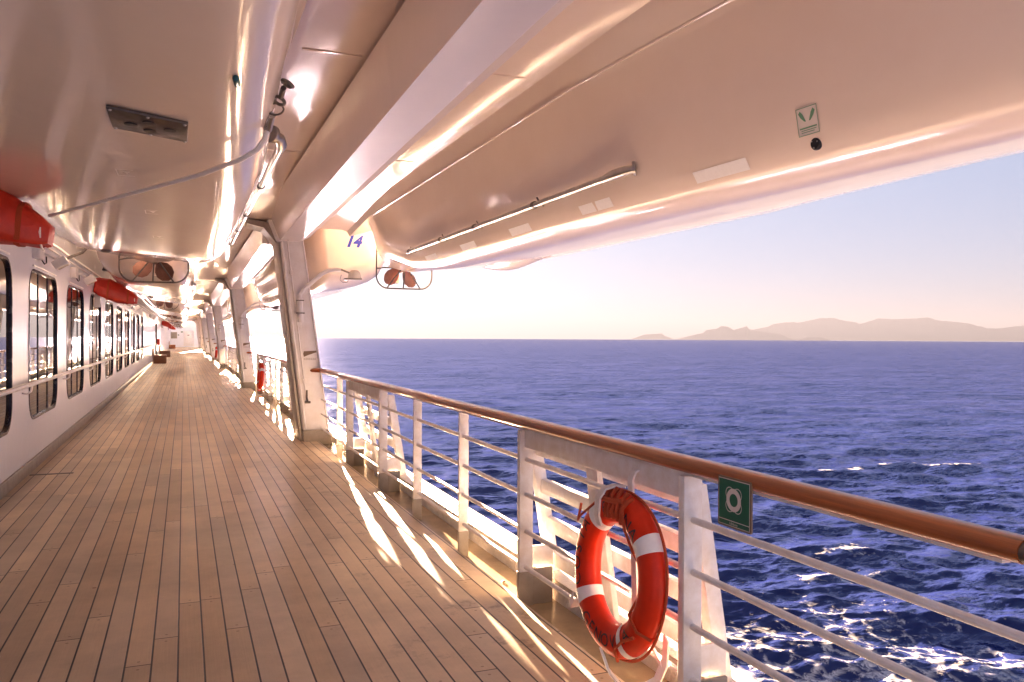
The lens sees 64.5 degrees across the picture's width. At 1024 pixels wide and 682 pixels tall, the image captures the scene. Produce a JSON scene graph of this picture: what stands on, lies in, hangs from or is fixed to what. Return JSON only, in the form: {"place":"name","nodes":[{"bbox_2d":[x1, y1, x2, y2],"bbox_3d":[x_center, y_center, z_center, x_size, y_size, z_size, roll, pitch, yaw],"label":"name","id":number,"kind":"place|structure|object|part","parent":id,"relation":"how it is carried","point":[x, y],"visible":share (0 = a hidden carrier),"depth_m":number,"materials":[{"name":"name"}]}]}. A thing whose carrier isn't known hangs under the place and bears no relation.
{"place":"outdoors","nodes":[
{"label":"outdoors","id":0,"kind":"place"},
{"bbox_2d":[0,236,170,499],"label":"deckhouse wall","id":1,"kind":"structure","parent":0,"point":[53,321],"depth_m":11.34,"materials":[{"name":"metal"}]},
{"bbox_2d":[0,254,12,437],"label":"window","id":2,"kind":"structure","parent":1,"relation":"in","point":[6,284],"depth_m":8.23,"materials":[{"name":"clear glass"}]},
{"bbox_2d":[0,190,54,250],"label":"red cover","id":3,"kind":"object","parent":1,"relation":"attached to","point":[23,224],"visible":0.99,"depth_m":5.55,"materials":[{"name":"fabric"}]},
{"bbox_2d":[29,269,57,418],"bbox_3d":[-6.003,0.032,10.392,0.030,1.790,2.250,0,0,-22],"label":"window","id":4,"kind":"structure","parent":1,"relation":"in","point":[43,294],"depth_m":10.38,"materials":[{"name":"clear glass"}]},
{"bbox_2d":[32,247,69,269],"bbox_3d":[-5.643,-1.016,9.943,0.320,0.247,0.720,0,0,-22],"label":"wall floodlight","id":5,"kind":"object","parent":1,"relation":"attached to","point":[61,262],"depth_m":10.09,"materials":[{"name":"white paint"}]},
{"bbox_2d":[67,285,83,398],"bbox_3d":[-7.222,0.010,13.405,0.030,1.790,2.250,0,0,-22],"label":"window","id":6,"kind":"structure","parent":1,"relation":"in","point":[75,297],"depth_m":13.52,"materials":[{"name":"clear glass"}]},
{"bbox_2d":[0,344,155,396],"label":"wall handrail","id":7,"kind":"object","parent":1,"relation":"attached to","point":[19,388],"depth_m":10.65,"materials":[{"name":"metal"}]},
{"bbox_2d":[70,267,96,285],"bbox_3d":[-6.918,-1.039,13.095,0.320,0.247,0.720,0,0,-22],"label":"wall floodlight","id":8,"kind":"object","parent":1,"relation":"attached to","point":[90,279],"depth_m":13.24,"materials":[{"name":"white paint"}]},
{"bbox_2d":[77,247,106,270],"bbox_3d":[-6.970,-1.381,13.654,0.639,0.390,0.274,0,0,-22],"label":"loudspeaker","id":9,"kind":"object","parent":1,"relation":"attached to","point":[81,248],"visible":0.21,"depth_m":13.57,"materials":[{"name":"metal"}]},
{"bbox_2d":[90,294,100,386],"bbox_3d":[-8.441,-0.012,16.418,0.030,1.790,2.250,0,0,-22],"label":"window","id":10,"kind":"structure","parent":1,"relation":"in","point":[95,312],"depth_m":16.58,"materials":[{"name":"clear glass"}]},
{"bbox_2d":[47,243,162,320],"bbox_3d":[-16.347,-1.580,36.687,0.529,0.617,79.700,0,0,-22],"label":"wall conduit","id":11,"kind":"object","parent":1,"relation":"attached to","point":[71,256],"depth_m":12.46,"materials":[{"name":"white metal"}]},
{"bbox_2d":[105,301,112,378],"bbox_3d":[-9.660,-0.034,19.430,0.030,1.790,2.250,0,0,-22],"label":"window","id":12,"kind":"structure","parent":1,"relation":"in","point":[108,306],"depth_m":19.47,"materials":[{"name":"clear glass"}]},
{"bbox_2d":[93,277,137,306],"bbox_3d":[-7.954,-0.966,16.291,0.791,0.582,0.550,0,0,-22],"label":"red cover","id":13,"kind":"object","parent":1,"relation":"attached to","point":[111,290],"visible":0.99,"depth_m":16.12,"materials":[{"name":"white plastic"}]},
{"bbox_2d":[116,306,122,371],"bbox_3d":[-10.879,-0.056,22.443,0.030,1.790,2.250,0,0,-22],"label":"window","id":14,"kind":"structure","parent":1,"relation":"in","point":[119,317],"depth_m":22.75,"materials":[{"name":"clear glass"}]},
{"bbox_2d":[124,309,129,367],"bbox_3d":[-12.098,-0.078,25.456,0.030,1.790,2.250,0,0,-22],"label":"window","id":15,"kind":"structure","parent":1,"relation":"in","point":[127,320],"depth_m":25.57,"materials":[{"name":"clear glass"}]},
{"bbox_2d":[131,312,134,363],"bbox_3d":[-13.317,-0.099,28.468,0.030,1.790,2.250,0,0,-22],"label":"window","id":16,"kind":"structure","parent":1,"relation":"in","point":[132,314],"depth_m":28.55,"materials":[{"name":"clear glass"}]},
{"bbox_2d":[129,305,139,309],"bbox_3d":[-12.356,-1.136,26.536,0.320,0.247,0.720,0,0,-22],"label":"wall floodlight","id":17,"kind":"object","parent":1,"relation":"attached to","point":[137,307],"depth_m":26.70,"materials":[{"name":"white paint"}]},
{"bbox_2d":[136,315,139,360],"bbox_3d":[-14.536,-0.121,31.481,0.030,1.790,2.250,0,0,-22],"label":"window","id":18,"kind":"structure","parent":1,"relation":"in","point":[137,317],"depth_m":31.61,"materials":[{"name":"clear glass"}]},
{"bbox_2d":[141,316,142,358],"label":"window","id":19,"kind":"structure","parent":1,"relation":"in","point":[141,316],"depth_m":34.59,"materials":[{"name":"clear glass"}]},
{"bbox_2d":[161,321,171,327],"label":"red cover","id":20,"kind":"object","parent":1,"relation":"attached to","point":[166,323],"visible":0.98,"depth_m":64.23,"materials":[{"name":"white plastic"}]},
{"bbox_2d":[0,347,623,681],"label":"deck","id":21,"kind":"structure","parent":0,"point":[198,515],"depth_m":5.54,"materials":[{"name":"brown wood"}]},
{"bbox_2d":[29,472,73,475],"bbox_3d":[-5.271,1.522,9.286,0.440,0.005,0.050,0,0,-22],"label":"deck drain","id":22,"kind":"object","parent":21,"relation":"on","point":[51,473],"visible":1,"depth_m":9.30,"materials":[{"name":"metal"}]},
{"bbox_2d":[152,348,166,363],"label":"wooden bench","id":23,"kind":"object","parent":21,"relation":"on","point":[159,359],"visible":1,"depth_m":45.41,"materials":[{"name":"brown wood"}]},
{"bbox_2d":[159,345,169,356],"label":"wooden bench","id":24,"kind":"object","parent":21,"relation":"on","point":[164,352],"visible":0.91,"depth_m":58.38,"materials":[{"name":"brown wood"}]},
{"bbox_2d":[169,341,175,348],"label":"wooden bench","id":25,"kind":"object","parent":21,"relation":"on","point":[172,346],"visible":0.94,"depth_m":95.00,"materials":[{"name":"brown wood"}]},
{"bbox_2d":[171,321,198,346],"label":"end wall","id":26,"kind":"structure","parent":21,"relation":"on","point":[186,336],"depth_m":109.47,"materials":[{"name":"paint"}]},
{"bbox_2d":[184,331,193,345],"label":"door","id":27,"kind":"structure","parent":26,"relation":"in","point":[188,335],"depth_m":109.58,"materials":[{"name":"white paint"}]},
{"bbox_2d":[192,320,201,348],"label":"davit pillar","id":28,"kind":"structure","parent":21,"relation":"on","point":[198,333],"depth_m":94.22,"materials":[{"name":"white metal"}]},
{"bbox_2d":[172,318,196,327],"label":"lifeboat","id":29,"kind":"object","parent":28,"relation":"on","point":[190,319],"visible":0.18,"depth_m":91.82,"materials":[{"name":"metal"}]},
{"bbox_2d":[194,318,204,351],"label":"davit pillar","id":30,"kind":"structure","parent":21,"relation":"on","point":[199,320],"depth_m":79.30,"materials":[{"name":"white metal"}]},
{"bbox_2d":[170,315,199,326],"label":"lifeboat","id":31,"kind":"object","parent":30,"relation":"on","point":[191,316],"visible":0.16,"depth_m":78.03,"materials":[{"name":"metal"}]},
{"bbox_2d":[195,314,208,354],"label":"davit pillar","id":32,"kind":"structure","parent":21,"relation":"on","point":[205,333],"depth_m":66.90,"materials":[{"name":"white metal"}]},
{"bbox_2d":[199,310,205,317],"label":"boat girder","id":33,"kind":"object","parent":32,"relation":"attached to","point":[202,314],"visible":0.27,"depth_m":60.81,"materials":[{"name":"metal"}]},
{"bbox_2d":[165,309,231,325],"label":"lifeboat","id":34,"kind":"object","parent":33,"relation":"on","point":[194,311],"visible":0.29,"depth_m":61.62,"materials":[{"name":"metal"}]},
{"bbox_2d":[198,308,216,360],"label":"davit pillar","id":35,"kind":"structure","parent":21,"relation":"on","point":[210,330],"depth_m":51.98,"materials":[{"name":"white metal"}]},
{"bbox_2d":[204,302,212,312],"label":"boat girder","id":36,"kind":"object","parent":35,"relation":"attached to","point":[207,307],"visible":0.34,"depth_m":46.53,"materials":[{"name":"metal"}]},
{"bbox_2d":[158,301,248,322],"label":"lifeboat","id":37,"kind":"object","parent":36,"relation":"on","point":[200,304],"visible":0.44,"depth_m":44.19,"materials":[{"name":"metal"}]},
{"bbox_2d":[203,300,227,368],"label":"davit pillar","id":38,"kind":"structure","parent":21,"relation":"on","point":[220,336],"depth_m":39.55,"materials":[{"name":"white metal"}]},
{"bbox_2d":[211,283,228,305],"bbox_3d":[-11.511,-1.872,32.299,0.640,0.450,15.460,0,0,-22],"label":"boat girder","id":39,"kind":"object","parent":38,"relation":"attached to","point":[220,295],"visible":0.69,"depth_m":31.28,"materials":[{"name":"metal"}]},
{"bbox_2d":[143,280,279,318],"bbox_3d":[-12.814,-2.757,34.483,5.018,3.476,13.379,0,0,-22],"label":"lifeboat","id":40,"kind":"object","parent":39,"relation":"on","point":[204,290],"visible":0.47,"depth_m":29.77,"materials":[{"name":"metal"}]},
{"bbox_2d":[218,314,230,332],"bbox_3d":[-13.838,-0.843,39.628,0.970,0.940,0.200,0,0,-22],"label":"deck lamp","id":41,"kind":"object","parent":38,"relation":"attached to","point":[219,328],"visible":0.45,"depth_m":39.47,"materials":[{"name":"white metal"}]},
{"bbox_2d":[218,349,225,368],"bbox_3d":[-13.992,0.850,39.106,0.300,0.950,0.615,0,0,-22],"label":"deck cabinet","id":42,"kind":"object","parent":21,"relation":"on","point":[221,355],"visible":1,"depth_m":38.84,"materials":[{"name":"white metal"}]},
{"bbox_3d":[-13.879,0.727,38.827,0.240,0.600,0.015,0,0,-22],"label":"door","id":43,"kind":"part","parent":42,"relation":"part of","materials":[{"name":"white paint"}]},
{"bbox_2d":[214,278,254,388],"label":"davit pillar","id":44,"kind":"structure","parent":21,"relation":"on","point":[243,343],"depth_m":24.65,"materials":[{"name":"white metal"}]},
{"bbox_2d":[96,225,383,310],"bbox_3d":[-6.774,-2.648,19.557,5.018,3.476,13.383,0,0,-22],"label":"lifeboat","id":45,"kind":"object","parent":44,"relation":"on","point":[325,249],"visible":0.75,"depth_m":14.24,"materials":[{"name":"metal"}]},
{"bbox_2d":[136,293,159,308],"bbox_3d":[-9.978,-1.264,22.762,0.515,0.560,12.302,0,0,-22],"label":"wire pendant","id":46,"kind":"object","parent":45,"relation":"hanging from","point":[146,299],"visible":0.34,"depth_m":19.22,"materials":[{"name":"metal"}]},
{"bbox_2d":[227,230,273,288],"bbox_3d":[-5.979,-1.773,18.626,0.640,0.450,12.760,0,0,-22],"label":"boat girder","id":47,"kind":"object","parent":44,"relation":"attached to","point":[253,259],"visible":0.81,"depth_m":16.68,"materials":[{"name":"metal"}]},
{"bbox_2d":[240,302,272,329],"bbox_3d":[-7.799,-0.735,24.704,0.970,0.940,0.200,0,0,-22],"label":"deck lamp","id":48,"kind":"object","parent":44,"relation":"attached to","point":[241,317],"visible":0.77,"depth_m":24.57,"materials":[{"name":"white metal"}]},
{"bbox_2d":[245,218,331,443],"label":"davit pillar","id":49,"kind":"structure","parent":21,"relation":"on","point":[307,393],"depth_m":12.23,"materials":[{"name":"white metal"}]},
{"bbox_2d":[296,268,361,326],"bbox_3d":[-2.773,-0.645,12.283,0.970,0.940,0.200,0,0,-22],"label":"deck lamp","id":50,"kind":"object","parent":49,"relation":"attached to","point":[354,275],"visible":1,"depth_m":12.19,"materials":[{"name":"white metal"}]},
{"bbox_2d":[271,0,573,240],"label":"boat girder","id":51,"kind":"object","parent":49,"relation":"attached to","point":[427,66],"visible":0.98,"depth_m":5.04,"materials":[{"name":"metal"}]},
{"bbox_2d":[0,0,1023,289],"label":"lifeboat","id":52,"kind":"object","parent":51,"relation":"on","point":[576,126],"visible":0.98,"depth_m":4.34,"materials":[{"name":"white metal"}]},
{"bbox_2d":[48,78,293,216],"bbox_3d":[-1.979,-0.882,4.368,0.146,0.232,3.526,0,0,-42],"label":"boat rope","id":53,"kind":"object","parent":52,"relation":"hanging from","point":[269,124],"visible":0.89,"depth_m":3.58,"materials":[{"name":"white fabric"}]},
{"bbox_2d":[253,389,668,681],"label":"deck gutter","id":54,"kind":"object","parent":21,"relation":"on","point":[572,626],"depth_m":5.33,"materials":[{"name":"paint"}]},
{"bbox_2d":[223,345,239,378],"bbox_3d":[-11.020,0.845,32.560,0.466,1.158,15.420,0,0,-22],"label":"railing","id":55,"kind":"object","parent":54,"relation":"on","point":[232,364],"visible":0.52,"depth_m":34.61,"materials":[{"name":"white metal"}]},
{"bbox_2d":[247,352,293,419],"bbox_3d":[-5.487,0.944,18.887,0.466,1.158,12.720,0,0,-22],"label":"railing","id":56,"kind":"object","parent":54,"relation":"on","point":[285,403],"visible":0.6,"depth_m":18.49,"materials":[{"name":"white metal"}]},
{"bbox_3d":[-6.509,0.925,21.027,0.264,0.947,0.620,0,0,-22],"label":"lifebuoy holder","id":57,"kind":"object","parent":56,"relation":"attached to","visible":0},
{"bbox_2d":[257,362,264,391],"bbox_3d":[-6.527,0.929,21.017,0.186,0.770,0.807,0,0,-22],"label":"lifebuoy","id":58,"kind":"object","parent":57,"relation":"attached to","point":[260,376],"visible":1,"depth_m":20.74,"materials":[{"name":"red plastic"}]},
{"bbox_2d":[310,368,1023,681],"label":"railing","id":59,"kind":"object","parent":54,"relation":"on","point":[696,585],"visible":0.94,"depth_m":3.74,"materials":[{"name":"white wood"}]},
{"bbox_2d":[569,468,669,681],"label":"lifebuoy holder","id":60,"kind":"object","parent":59,"relation":"attached to","point":[662,662],"visible":0.62,"depth_m":3.70,"materials":[{"name":"paint"}]},
{"bbox_2d":[575,486,668,662],"bbox_3d":[0.470,1.054,3.724,0.186,0.770,0.807,0,0,-22],"label":"lifebuoy","id":61,"kind":"object","parent":60,"relation":"attached to","point":[637,634],"visible":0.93,"depth_m":3.55,"materials":[{"name":"red"}]},
{"bbox_2d":[718,474,752,534],"bbox_3d":[0.856,0.603,3.015,0.078,0.188,0.196,0,0,-22],"label":"lifebuoy sign","id":62,"kind":"object","parent":59,"relation":"hanging from","point":[735,503],"visible":1,"depth_m":2.99,"materials":[{"name":"green plastic"}]},
{"bbox_2d":[1018,542,1023,563],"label":"railing","id":63,"kind":"object","parent":54,"relation":"on","point":[1021,553],"visible":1,"depth_m":1.99,"materials":[{"name":"brown wood"}]},
{"bbox_2d":[214,152,1023,341],"label":"sky","id":64,"kind":"structure","parent":0,"point":[945,245],"materials":[{"name":"white"}]},
{"bbox_2d":[226,338,1023,681],"bbox_3d":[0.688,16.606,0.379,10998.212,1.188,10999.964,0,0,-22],"label":"sea","id":65,"kind":"structure","parent":0,"point":[932,426],"depth_m":127.65,"materials":[{"name":"blue liquid"}]},
{"bbox_2d":[272,392,757,681],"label":"ship side","id":66,"kind":"object","parent":65,"relation":"on","point":[498,535],"visible":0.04,"depth_m":6.09,"materials":[{"name":"paint"}]},
{"bbox_2d":[627,334,674,339],"bbox_3d":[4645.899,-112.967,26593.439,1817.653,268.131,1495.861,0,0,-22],"label":"islands","id":67,"kind":"object","parent":65,"relation":"in","point":[655,336],"visible":0.88,"depth_m":26439.69,"materials":[{"name":"beige stone"}]},
{"bbox_2d":[798,337,829,340],"bbox_3d":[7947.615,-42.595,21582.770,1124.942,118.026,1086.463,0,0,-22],"label":"islet","id":68,"kind":"object","parent":65,"relation":"in","point":[813,339],"visible":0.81,"depth_m":21432.23,"materials":[{"name":"beige stone"}]},
{"bbox_2d":[675,326,797,340],"bbox_3d":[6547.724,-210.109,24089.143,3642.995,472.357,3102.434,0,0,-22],"label":"hills","id":69,"kind":"structure","parent":0,"point":[728,333],"depth_m":23865.19,"materials":[{"name":"beige stone"}]},
{"bbox_2d":[754,318,1023,340],"bbox_3d":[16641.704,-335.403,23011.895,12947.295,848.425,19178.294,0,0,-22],"label":"mountains","id":70,"kind":"structure","parent":0,"point":[922,329],"depth_m":26637.94,"materials":[{"name":"beige stone"}]}
]}

